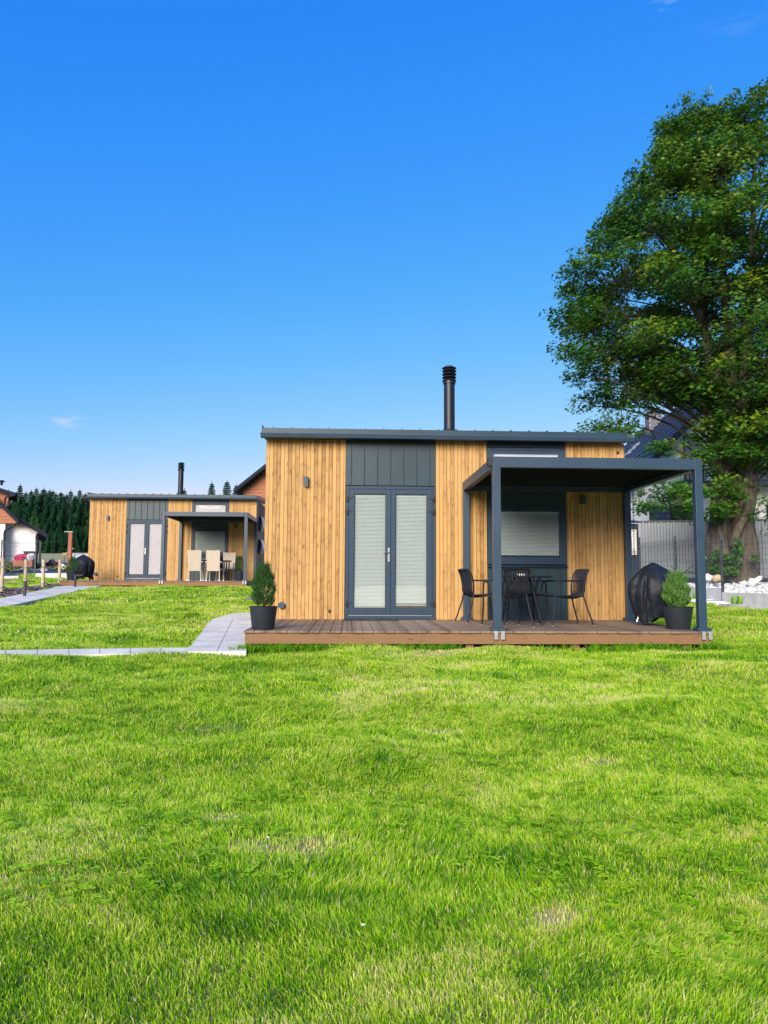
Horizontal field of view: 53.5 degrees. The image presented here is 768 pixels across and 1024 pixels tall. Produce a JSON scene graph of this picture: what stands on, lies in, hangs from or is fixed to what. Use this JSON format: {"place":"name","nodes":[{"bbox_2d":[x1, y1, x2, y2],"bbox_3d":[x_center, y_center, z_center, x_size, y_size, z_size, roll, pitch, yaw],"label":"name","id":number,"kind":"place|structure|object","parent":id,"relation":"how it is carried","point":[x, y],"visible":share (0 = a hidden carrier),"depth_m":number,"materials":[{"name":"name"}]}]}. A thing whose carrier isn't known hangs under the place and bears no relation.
{"place":"outdoors","nodes":[
{"label":"outdoors","id":0,"kind":"place"},
{"bbox_2d":[0,585,105,605],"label":"path","id":1,"kind":"structure","parent":0,"point":[21,599],"depth_m":19.96,"materials":[{"name":"grey concrete"}]},
{"bbox_2d":[0,647,189,657],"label":"path","id":2,"kind":"structure","parent":0,"point":[105,652],"depth_m":9.30,"materials":[{"name":"grey concrete"}]},
{"bbox_2d":[187,619,251,657],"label":"path","id":3,"kind":"structure","parent":0,"point":[209,637],"depth_m":10.56,"materials":[{"name":"grey concrete"}]},
{"bbox_2d":[214,612,250,619],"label":"path","id":4,"kind":"structure","parent":0,"point":[239,616],"depth_m":14.01,"materials":[{"name":"grey concrete"}]},
{"bbox_2d":[0,553,767,1023],"bbox_3d":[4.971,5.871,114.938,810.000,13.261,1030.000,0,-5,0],"label":"ground","id":5,"kind":"structure","parent":0,"point":[58,557],"depth_m":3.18,"materials":[{"name":"green plant"}]},
{"bbox_2d":[12,484,23,509],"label":"spruce tree","id":6,"kind":"object","parent":5,"relation":"on","point":[19,490],"visible":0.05,"depth_m":150.64,"materials":[{"name":"green plant"}]},
{"bbox_2d":[0,539,36,571],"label":"fence","id":7,"kind":"object","parent":5,"relation":"on","point":[19,546],"visible":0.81,"depth_m":31.95,"materials":[{"name":"metal"}]},
{"bbox_2d":[13,494,29,515],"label":"spruce tree","id":8,"kind":"object","parent":5,"relation":"on","point":[21,500],"visible":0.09,"depth_m":144.32,"materials":[{"name":"green plant"}]},
{"bbox_2d":[18,505,24,518],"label":"spruce tree","id":9,"kind":"object","parent":5,"relation":"on","point":[21,511],"visible":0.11,"depth_m":137.64,"materials":[{"name":"green plant"}]},
{"bbox_2d":[0,480,47,562],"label":"house","id":10,"kind":"structure","parent":5,"relation":"on","point":[15,529],"depth_m":36.55,"materials":[{"name":"white paint"}]},
{"bbox_2d":[22,581,34,595],"bbox_3d":[-9.218,2.032,19.754,0.290,0.475,0.100,0,-5,0],"label":"path light","id":11,"kind":"object","parent":5,"relation":"on","point":[24,587],"visible":0.79,"depth_m":19.73,"materials":[{"name":"black plastic"}]},
{"bbox_2d":[0,584,60,596],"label":"mulch bed","id":12,"kind":"object","parent":5,"relation":"on","point":[20,593],"visible":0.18,"depth_m":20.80,"materials":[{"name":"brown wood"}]},
{"bbox_2d":[0,558,66,591],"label":"rope fence","id":13,"kind":"object","parent":12,"relation":"on","point":[25,568],"visible":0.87,"depth_m":22.56,"materials":[{"name":"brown wood"}]},
{"bbox_2d":[25,494,40,522],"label":"spruce tree","id":14,"kind":"object","parent":5,"relation":"on","point":[32,506],"visible":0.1,"depth_m":144.59,"materials":[{"name":"green plant"}]},
{"bbox_2d":[4,567,65,575],"bbox_3d":[-15.913,2.612,33.077,4.556,0.615,7.309,2,-6,-22],"label":"weed fabric","id":15,"kind":"object","parent":5,"relation":"on","point":[22,572],"visible":0.23,"depth_m":31.74,"materials":[{"name":"fabric"}]},
{"bbox_2d":[5,566,18,571],"bbox_3d":[-15.848,2.454,31.993,1.043,0.366,0.720,0,-5,0],"label":"juniper","id":16,"kind":"object","parent":15,"relation":"on","point":[8,570],"visible":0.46,"depth_m":31.89,"materials":[{"name":"green plant"}]},
{"bbox_2d":[13,553,34,566],"bbox_3d":[-16.290,2.175,34.542,0.965,0.628,0.541,0,-5,0],"label":"flower box","id":17,"kind":"object","parent":15,"relation":"on","point":[30,559],"visible":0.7,"depth_m":34.34,"materials":[{"name":"pink plant"}]},
{"bbox_2d":[23,551,38,564],"bbox_3d":[-16.444,2.148,35.443,0.600,0.650,0.280,0,-5,0],"label":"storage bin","id":18,"kind":"object","parent":15,"relation":"on","point":[28,552],"visible":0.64,"depth_m":35.35,"materials":[{"name":"white plastic"}]},
{"bbox_2d":[64,531,73,565],"bbox_3d":[-14.704,1.820,35.545,0.465,1.832,0.160,0,-5,0],"label":"lamp post","id":19,"kind":"object","parent":15,"relation":"on","point":[70,545],"visible":0.8,"depth_m":35.50,"materials":[{"name":"orange metal"}]},
{"bbox_2d":[30,508,42,553],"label":"spruce tree","id":20,"kind":"object","parent":5,"relation":"on","point":[33,518],"visible":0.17,"depth_m":110.22,"materials":[{"name":"green plant"}]},
{"bbox_2d":[30,501,43,520],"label":"spruce tree","id":21,"kind":"object","parent":5,"relation":"on","point":[40,504],"visible":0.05,"depth_m":146.22,"materials":[{"name":"green plant"}]},
{"bbox_2d":[34,487,40,502],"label":"spruce tree","id":22,"kind":"object","parent":5,"relation":"on","point":[36,492],"visible":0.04,"depth_m":152.02,"materials":[{"name":"green plant"}]},
{"bbox_2d":[37,513,42,528],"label":"spruce tree","id":23,"kind":"object","parent":5,"relation":"on","point":[40,517],"visible":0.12,"depth_m":135.86,"materials":[{"name":"green plant"}]},
{"bbox_2d":[35,488,48,511],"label":"spruce tree","id":24,"kind":"object","parent":5,"relation":"on","point":[44,495],"visible":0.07,"depth_m":151.69,"materials":[{"name":"green plant"}]},
{"bbox_2d":[39,521,47,552],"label":"spruce tree","id":25,"kind":"object","parent":5,"relation":"on","point":[41,525],"visible":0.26,"depth_m":130.24,"materials":[{"name":"green plant"}]},
{"bbox_2d":[43,518,53,545],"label":"spruce tree","id":26,"kind":"object","parent":5,"relation":"on","point":[49,524],"visible":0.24,"depth_m":133.05,"materials":[{"name":"green plant"}]},
{"bbox_2d":[42,528,55,552],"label":"spruce tree","id":27,"kind":"object","parent":5,"relation":"on","point":[48,549],"visible":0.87,"depth_m":125.21,"materials":[{"name":"green plant"}]},
{"bbox_2d":[41,502,56,528],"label":"spruce tree","id":28,"kind":"object","parent":5,"relation":"on","point":[47,513],"visible":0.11,"depth_m":144.21,"materials":[{"name":"green plant"}]},
{"bbox_2d":[43,489,54,516],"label":"spruce tree","id":29,"kind":"object","parent":5,"relation":"on","point":[48,498],"visible":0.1,"depth_m":149.19,"materials":[{"name":"green plant"}]},
{"bbox_2d":[35,573,66,577],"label":"kerb","id":30,"kind":"structure","parent":5,"relation":"on","point":[53,575],"depth_m":30.12,"materials":[{"name":"concrete"}]},
{"bbox_2d":[38,540,67,562],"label":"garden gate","id":31,"kind":"structure","parent":5,"relation":"on","point":[40,543],"depth_m":43.95,"materials":[{"name":"metal"}]},
{"bbox_2d":[45,504,61,533],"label":"spruce tree","id":32,"kind":"object","parent":5,"relation":"on","point":[55,512],"visible":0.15,"depth_m":139.28,"materials":[{"name":"green plant"}]},
{"bbox_2d":[50,530,64,552],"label":"spruce tree","id":33,"kind":"object","parent":5,"relation":"on","point":[57,545],"visible":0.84,"depth_m":125.68,"materials":[{"name":"green plant"}]},
{"bbox_2d":[53,525,64,546],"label":"spruce tree","id":34,"kind":"object","parent":5,"relation":"on","point":[60,533],"visible":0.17,"depth_m":131.84,"materials":[{"name":"green plant"}]},
{"bbox_2d":[54,493,64,519],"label":"spruce tree","id":35,"kind":"object","parent":5,"relation":"on","point":[60,499],"visible":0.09,"depth_m":147.10,"materials":[{"name":"green plant"}]},
{"bbox_2d":[50,502,75,537],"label":"spruce tree","id":36,"kind":"object","parent":5,"relation":"on","point":[63,524],"visible":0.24,"depth_m":137.02,"materials":[{"name":"green plant"}]},
{"bbox_2d":[64,493,69,510],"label":"spruce tree","id":37,"kind":"object","parent":5,"relation":"on","point":[66,497],"visible":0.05,"depth_m":148.44,"materials":[{"name":"green plant"}]},
{"bbox_2d":[62,526,76,552],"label":"spruce tree","id":38,"kind":"object","parent":5,"relation":"on","point":[65,545],"visible":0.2,"depth_m":127.30,"materials":[{"name":"green plant"}]},
{"bbox_2d":[65,515,74,540],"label":"spruce tree","id":39,"kind":"object","parent":5,"relation":"on","point":[71,523],"visible":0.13,"depth_m":134.19,"materials":[{"name":"green plant"}]},
{"bbox_2d":[67,490,74,507],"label":"spruce tree","id":40,"kind":"object","parent":5,"relation":"on","point":[70,496],"visible":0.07,"depth_m":156.41,"materials":[{"name":"green plant"}]},
{"bbox_2d":[66,529,80,552],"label":"spruce tree","id":41,"kind":"object","parent":5,"relation":"on","point":[75,549],"visible":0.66,"depth_m":124.58,"materials":[{"name":"green plant"}]},
{"bbox_2d":[68,496,79,520],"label":"spruce tree","id":42,"kind":"object","parent":5,"relation":"on","point":[74,508],"visible":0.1,"depth_m":143.09,"materials":[{"name":"green plant"}]},
{"bbox_2d":[64,503,88,540],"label":"spruce tree","id":43,"kind":"object","parent":5,"relation":"on","point":[81,508],"visible":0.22,"depth_m":136.42,"materials":[{"name":"green plant"}]},
{"bbox_2d":[74,526,83,550],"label":"spruce tree","id":44,"kind":"object","parent":5,"relation":"on","point":[78,533],"visible":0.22,"depth_m":130.24,"materials":[{"name":"green plant"}]},
{"bbox_2d":[76,489,82,505],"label":"spruce tree","id":45,"kind":"object","parent":5,"relation":"on","point":[79,496],"visible":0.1,"depth_m":147.41,"materials":[{"name":"green plant"}]},
{"bbox_2d":[77,537,83,552],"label":"spruce tree","id":46,"kind":"object","parent":5,"relation":"on","point":[80,543],"visible":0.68,"depth_m":125.90,"materials":[{"name":"green plant"}]},
{"bbox_2d":[73,553,87,557],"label":"garden wall","id":47,"kind":"structure","parent":5,"relation":"on","point":[78,554],"depth_m":43.82,"materials":[{"name":"white stone"}]},
{"bbox_2d":[81,520,88,546],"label":"spruce tree","id":48,"kind":"object","parent":5,"relation":"on","point":[84,534],"visible":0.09,"depth_m":131.54,"materials":[{"name":"green plant"}]},
{"bbox_2d":[82,528,88,552],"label":"spruce tree","id":49,"kind":"object","parent":5,"relation":"on","point":[85,546],"visible":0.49,"depth_m":128.33,"materials":[{"name":"green plant"}]},
{"bbox_2d":[85,498,89,512],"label":"spruce tree","id":50,"kind":"object","parent":5,"relation":"on","point":[88,503],"visible":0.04,"depth_m":149.26,"materials":[{"name":"green plant"}]},
{"bbox_2d":[60,580,252,586],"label":"deck","id":51,"kind":"structure","parent":5,"relation":"on","point":[108,583],"depth_m":25.29,"materials":[{"name":"brown wood"}]},
{"bbox_2d":[65,556,79,579],"bbox_3d":[-10.476,1.870,25.699,0.449,0.851,0.460,0,-5,0],"label":"potted conifer","id":52,"kind":"object","parent":51,"relation":"on","point":[70,574],"visible":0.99,"depth_m":25.60,"materials":[{"name":"green plant"}]},
{"bbox_2d":[71,555,94,579],"bbox_3d":[-10.578,1.946,26.793,0.778,0.901,0.773,4,-6,-37],"label":"covered grill","id":53,"kind":"object","parent":51,"relation":"on","point":[86,567],"visible":0.73,"depth_m":26.57,"materials":[{"name":"black fabric"}]},
{"bbox_2d":[186,550,204,580],"bbox_3d":[-6.447,1.827,26.037,0.599,1.038,0.569,1,-5,-6],"label":"rattan chair","id":54,"kind":"object","parent":51,"relation":"on","point":[194,561],"visible":1,"depth_m":25.81,"materials":[{"name":"beige wicker"}]},
{"bbox_2d":[158,512,256,583],"bbox_3d":[-6.093,1.319,26.854,2.942,2.415,2.877,1,-5,-3],"label":"pergola","id":55,"kind":"object","parent":51,"relation":"on","point":[245,518],"visible":0.91,"depth_m":25.69,"materials":[{"name":"metal"}]},
{"bbox_2d":[201,552,217,580],"bbox_3d":[-6.255,1.960,27.511,0.600,1.038,0.569,1,-5,-3],"label":"rattan chair","id":56,"kind":"object","parent":51,"relation":"on","point":[205,570],"visible":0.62,"depth_m":27.67,"materials":[{"name":"beige wicker"}]},
{"bbox_2d":[190,560,231,580],"bbox_3d":[-6.124,2.061,26.814,1.440,0.713,0.720,1,-5,-3],"label":"garden table","id":57,"kind":"object","parent":51,"relation":"on","point":[228,561],"visible":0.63,"depth_m":26.68,"materials":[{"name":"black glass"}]},
{"bbox_2d":[205,550,224,580],"bbox_3d":[-5.793,1.838,26.126,0.600,1.038,0.569,0,-5,2],"label":"rattan chair","id":58,"kind":"object","parent":51,"relation":"on","point":[213,561],"visible":1,"depth_m":25.89,"materials":[{"name":"beige wicker"}]},
{"bbox_2d":[218,552,235,580],"bbox_3d":[-5.655,1.968,27.567,0.600,1.038,0.569,0,-5,1],"label":"rattan chair","id":59,"kind":"object","parent":51,"relation":"on","point":[230,556],"visible":0.65,"depth_m":27.79,"materials":[{"name":"beige wicker"}]},
{"bbox_2d":[234,555,243,580],"bbox_3d":[-5.032,1.940,26.590,0.368,0.925,0.376,0,-5,0],"label":"potted conifer","id":60,"kind":"object","parent":51,"relation":"on","point":[239,575],"visible":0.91,"depth_m":26.49,"materials":[{"name":"green plant"}]},
{"bbox_2d":[86,462,264,581],"bbox_3d":[-7.866,0.581,30.728,6.425,4.630,5.357,1,-5,-3],"label":"timber cabin","id":61,"kind":"object","parent":5,"relation":"on","point":[125,536],"visible":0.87,"depth_m":28.25,"materials":[{"name":"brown wood"}]},
{"bbox_2d":[124,521,146,577],"bbox_3d":[-9.166,1.392,28.145,0.751,2.105,0.124,1,-5,-3],"label":"door","id":62,"kind":"structure","parent":61,"relation":"in","point":[137,530],"depth_m":28.18,"materials":[{"name":"white glass"}]},
{"bbox_2d":[145,521,166,577],"bbox_3d":[-8.418,1.401,28.195,0.748,2.105,0.093,1,-5,-3],"label":"door","id":63,"kind":"structure","parent":61,"relation":"in","point":[153,541],"depth_m":28.21,"materials":[{"name":"white glass"}]},
{"bbox_2d":[191,529,227,555],"bbox_3d":[-6.478,1.119,28.318,1.350,0.998,0.075,1,-5,-3],"label":"window","id":64,"kind":"structure","parent":61,"relation":"in","point":[216,539],"depth_m":28.33,"materials":[{"name":"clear glass"}]},
{"bbox_2d":[192,502,228,522],"bbox_3d":[-6.473,0.015,28.417,1.350,0.758,0.075,1,-5,-3],"label":"window","id":65,"kind":"structure","parent":61,"relation":"in","point":[200,506],"depth_m":28.43,"materials":[{"name":"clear glass"}]},
{"bbox_2d":[259,539,263,553],"bbox_3d":[-4.716,1.360,29.726,0.197,0.550,0.900,1,-5,-3],"label":"side window","id":66,"kind":"structure","parent":61,"relation":"in","point":[261,543],"depth_m":29.41,"materials":[{"name":"white glass"}]},
{"bbox_2d":[260,516,264,532],"bbox_3d":[-4.712,0.489,29.804,0.197,0.600,0.900,1,-5,-3],"label":"side window","id":67,"kind":"structure","parent":61,"relation":"in","point":[262,522],"depth_m":29.65,"materials":[{"name":"white glass"}]},
{"bbox_2d":[207,482,215,494],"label":"spruce tree","id":68,"kind":"object","parent":5,"relation":"on","point":[211,490],"visible":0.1,"depth_m":118.67,"materials":[{"name":"green plant"}]},
{"bbox_2d":[222,480,231,494],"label":"spruce tree","id":69,"kind":"object","parent":5,"relation":"on","point":[226,492],"visible":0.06,"depth_m":118.62,"materials":[{"name":"green plant"}]},
{"bbox_2d":[234,464,265,505],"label":"house","id":70,"kind":"structure","parent":5,"relation":"on","point":[254,483],"depth_m":42.22,"materials":[{"name":"orange paint"}]},
{"bbox_2d":[0,653,767,979],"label":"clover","id":71,"kind":"object","parent":5,"relation":"on","point":[726,937],"visible":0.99,"depth_m":3.71,"materials":[{"name":"green plant"}]},
{"bbox_2d":[260,365,635,624],"bbox_3d":[1.037,-0.148,15.346,6.425,4.630,5.357,1,-5,-3],"label":"timber cabin","id":72,"kind":"object","parent":5,"relation":"on","point":[365,523],"visible":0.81,"depth_m":12.87,"materials":[{"name":"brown wood"}]},
{"bbox_2d":[345,489,390,614],"bbox_3d":[-0.265,0.663,12.763,0.751,2.105,0.124,1,-5,-3],"label":"door","id":73,"kind":"structure","parent":72,"relation":"in","point":[354,494],"depth_m":12.79,"materials":[{"name":"grey glass"}]},
{"bbox_2d":[390,489,434,614],"bbox_3d":[0.485,0.671,12.812,0.748,2.105,0.093,1,-5,-3],"label":"door","id":74,"kind":"structure","parent":72,"relation":"in","point":[425,554],"depth_m":12.82,"materials":[{"name":"grey glass"}]},
{"bbox_2d":[486,448,565,492],"bbox_3d":[2.431,-0.714,13.034,1.350,0.758,0.075,1,-5,-3],"label":"window","id":75,"kind":"structure","parent":72,"relation":"in","point":[506,452],"depth_m":13.04,"materials":[{"name":"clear glass"}]},
{"bbox_2d":[487,505,566,564],"bbox_3d":[2.426,0.389,12.935,1.350,0.998,0.075,1,-5,-3],"label":"window","id":76,"kind":"structure","parent":72,"relation":"in","point":[560,540],"depth_m":12.94,"materials":[{"name":"grey glass"}]},
{"bbox_2d":[243,619,710,648],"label":"deck","id":77,"kind":"structure","parent":5,"relation":"on","point":[471,633],"depth_m":9.99,"materials":[{"name":"brown wood"}]},
{"bbox_2d":[249,560,277,629],"bbox_3d":[-1.594,1.083,10.104,0.378,0.928,0.389,0,-5,0],"label":"potted conifer","id":78,"kind":"object","parent":77,"relation":"on","point":[263,617],"visible":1,"depth_m":10.00,"materials":[{"name":"green plant"}]},
{"bbox_2d":[343,618,398,620],"bbox_3d":[-0.214,1.758,12.443,0.900,0.017,0.400,1,-5,-3],"label":"door mat","id":79,"kind":"object","parent":77,"relation":"on","point":[346,619],"depth_m":12.29,"materials":[{"name":"black rubber"}]},
{"bbox_2d":[454,568,507,623],"bbox_3d":[1.498,1.306,11.876,0.668,0.842,0.598,2,-5,-15],"label":"garden chair","id":80,"kind":"object","parent":77,"relation":"on","point":[464,574],"visible":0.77,"depth_m":11.76,"materials":[{"name":"black metal"}]},
{"bbox_2d":[481,567,534,627],"bbox_3d":[1.780,1.227,10.984,0.598,0.842,0.668,1,-5,-11],"label":"garden chair","id":81,"kind":"object","parent":77,"relation":"on","point":[518,596],"visible":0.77,"depth_m":10.79,"materials":[{"name":"black metal"}]},
{"bbox_2d":[491,576,552,624],"bbox_3d":[2.100,1.340,11.601,0.940,0.731,0.940,1,-5,-3],"label":"round table","id":82,"kind":"object","parent":77,"relation":"on","point":[534,599],"visible":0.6,"depth_m":11.42,"materials":[{"name":"black metal"}]},
{"bbox_2d":[502,569,548,622],"bbox_3d":[2.241,1.340,12.221,0.598,0.842,0.668,1,-5,-9],"label":"garden chair","id":83,"kind":"object","parent":77,"relation":"on","point":[533,581],"visible":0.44,"depth_m":12.41,"materials":[{"name":"black metal"}]},
{"bbox_2d":[537,569,594,626],"bbox_3d":[2.702,1.265,11.355,0.668,0.842,0.598,1,-5,-10],"label":"garden chair","id":84,"kind":"object","parent":77,"relation":"on","point":[579,576],"visible":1,"depth_m":11.38,"materials":[{"name":"black metal"}]},
{"bbox_2d":[460,456,712,639],"bbox_3d":[2.809,0.590,11.471,2.942,2.415,2.877,1,-5,-3],"label":"pergola","id":85,"kind":"object","parent":77,"relation":"on","point":[497,475],"visible":0.97,"depth_m":10.69,"materials":[{"name":"metal"}]},
{"bbox_2d":[628,563,678,624],"bbox_3d":[4.079,1.234,11.495,0.766,0.940,0.741,1,-5,-3],"label":"covered grill","id":86,"kind":"object","parent":77,"relation":"on","point":[646,600],"visible":0.68,"depth_m":11.27,"materials":[{"name":"black fabric"}]},
{"bbox_2d":[661,568,693,629],"bbox_3d":[4.074,1.191,10.576,0.429,0.854,0.445,0,-5,0],"label":"potted conifer","id":87,"kind":"object","parent":77,"relation":"on","point":[677,616],"visible":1,"depth_m":10.48,"materials":[{"name":"green plant"}]},
{"bbox_2d":[229,641,732,652],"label":"deck edge weeds","id":88,"kind":"object","parent":5,"relation":"on","point":[278,648],"visible":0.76,"depth_m":9.69,"materials":[{"name":"green plant"}]},
{"bbox_2d":[631,520,638,576],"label":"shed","id":89,"kind":"structure","parent":5,"relation":"on","point":[636,561],"depth_m":27.16,"materials":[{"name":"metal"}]},
{"bbox_2d":[631,530,636,554],"bbox_3d":[8.865,1.078,27.179,0.293,0.900,0.014,0,-5,0],"label":"notice","id":90,"kind":"object","parent":89,"relation":"attached to","point":[635,540],"visible":0.33,"depth_m":27.18,"materials":[{"name":"paper"}]},
{"bbox_2d":[624,388,767,534],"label":"house","id":91,"kind":"structure","parent":5,"relation":"on","point":[637,444],"depth_m":36.26,"materials":[{"name":"white paint"}]},
{"bbox_2d":[649,504,692,519],"bbox_3d":[13.756,0.743,36.018,2.420,2.240,0.068,0,-5,0],"label":"window","id":92,"kind":"structure","parent":91,"relation":"in","point":[670,511],"depth_m":36.04,"materials":[{"name":"grey glass"}]},
{"bbox_2d":[683,435,704,480],"bbox_3d":[14.763,-2.563,36.322,0.940,2.190,0.054,0,-5,0],"label":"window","id":93,"kind":"structure","parent":91,"relation":"in","point":[685,449],"depth_m":36.33,"materials":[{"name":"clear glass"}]},
{"bbox_2d":[759,454,767,480],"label":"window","id":94,"kind":"structure","parent":91,"relation":"in","point":[765,478],"depth_m":36.21,"materials":[{"name":"glass"}]},
{"bbox_2d":[638,534,767,607],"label":"fence","id":95,"kind":"object","parent":5,"relation":"on","point":[752,599],"visible":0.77,"depth_m":18.16,"materials":[{"name":"metal"}]},
{"bbox_2d":[688,582,767,592],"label":"white stones","id":96,"kind":"object","parent":5,"relation":"on","point":[728,588],"visible":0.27,"depth_m":21.01,"materials":[{"name":"white stone"}]},
{"bbox_2d":[706,573,713,582],"bbox_3d":[9.395,1.930,22.220,0.371,0.285,0.373,3,-6,-29],"label":"boulder","id":97,"kind":"object","parent":96,"relation":"on","point":[708,576],"visible":0.47,"depth_m":22.08,"materials":[{"name":"white stone"}]},
{"bbox_2d":[711,575,720,582],"bbox_3d":[9.706,1.940,22.215,0.340,0.234,0.368,4,-7,-38],"label":"boulder","id":98,"kind":"object","parent":96,"relation":"on","point":[718,577],"visible":0.69,"depth_m":22.11,"materials":[{"name":"stone"}]},
{"bbox_2d":[0,0,767,506],"label":"sky","id":99,"kind":"structure","parent":0,"point":[221,221],"materials":[{"name":"blue"}]},
{"bbox_2d":[692,597,764,608],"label":"gravel bank","id":100,"kind":"structure","parent":0,"point":[731,605],"depth_m":16.99,"materials":[{"name":"white gravel"}]},
{"bbox_2d":[538,77,767,584],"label":"maple tree","id":101,"kind":"object","parent":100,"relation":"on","point":[732,356],"visible":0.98,"depth_m":23.59,"materials":[{"name":"green plant"}]},
{"bbox_2d":[639,519,767,577],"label":"metal fence","id":102,"kind":"object","parent":100,"relation":"on","point":[658,531],"visible":0.41,"depth_m":26.20,"materials":[{"name":"metal"}]},
{"bbox_2d":[681,599,730,604],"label":"stepping slabs","id":103,"kind":"structure","parent":100,"relation":"on","point":[715,602],"depth_m":17.88,"materials":[{"name":"white stone"}]},
{"bbox_2d":[691,589,756,603],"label":"fence weeds","id":104,"kind":"object","parent":100,"relation":"on","point":[739,600],"visible":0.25,"depth_m":17.27,"materials":[{"name":"green plant"}]},
{"bbox_2d":[746,576,761,586],"bbox_3d":[10.815,2.031,22.207,0.430,0.358,0.364,-3,-6,34],"label":"boulder","id":105,"kind":"object","parent":100,"relation":"on","point":[750,581],"visible":0.66,"depth_m":22.09,"materials":[{"name":"white stone"}]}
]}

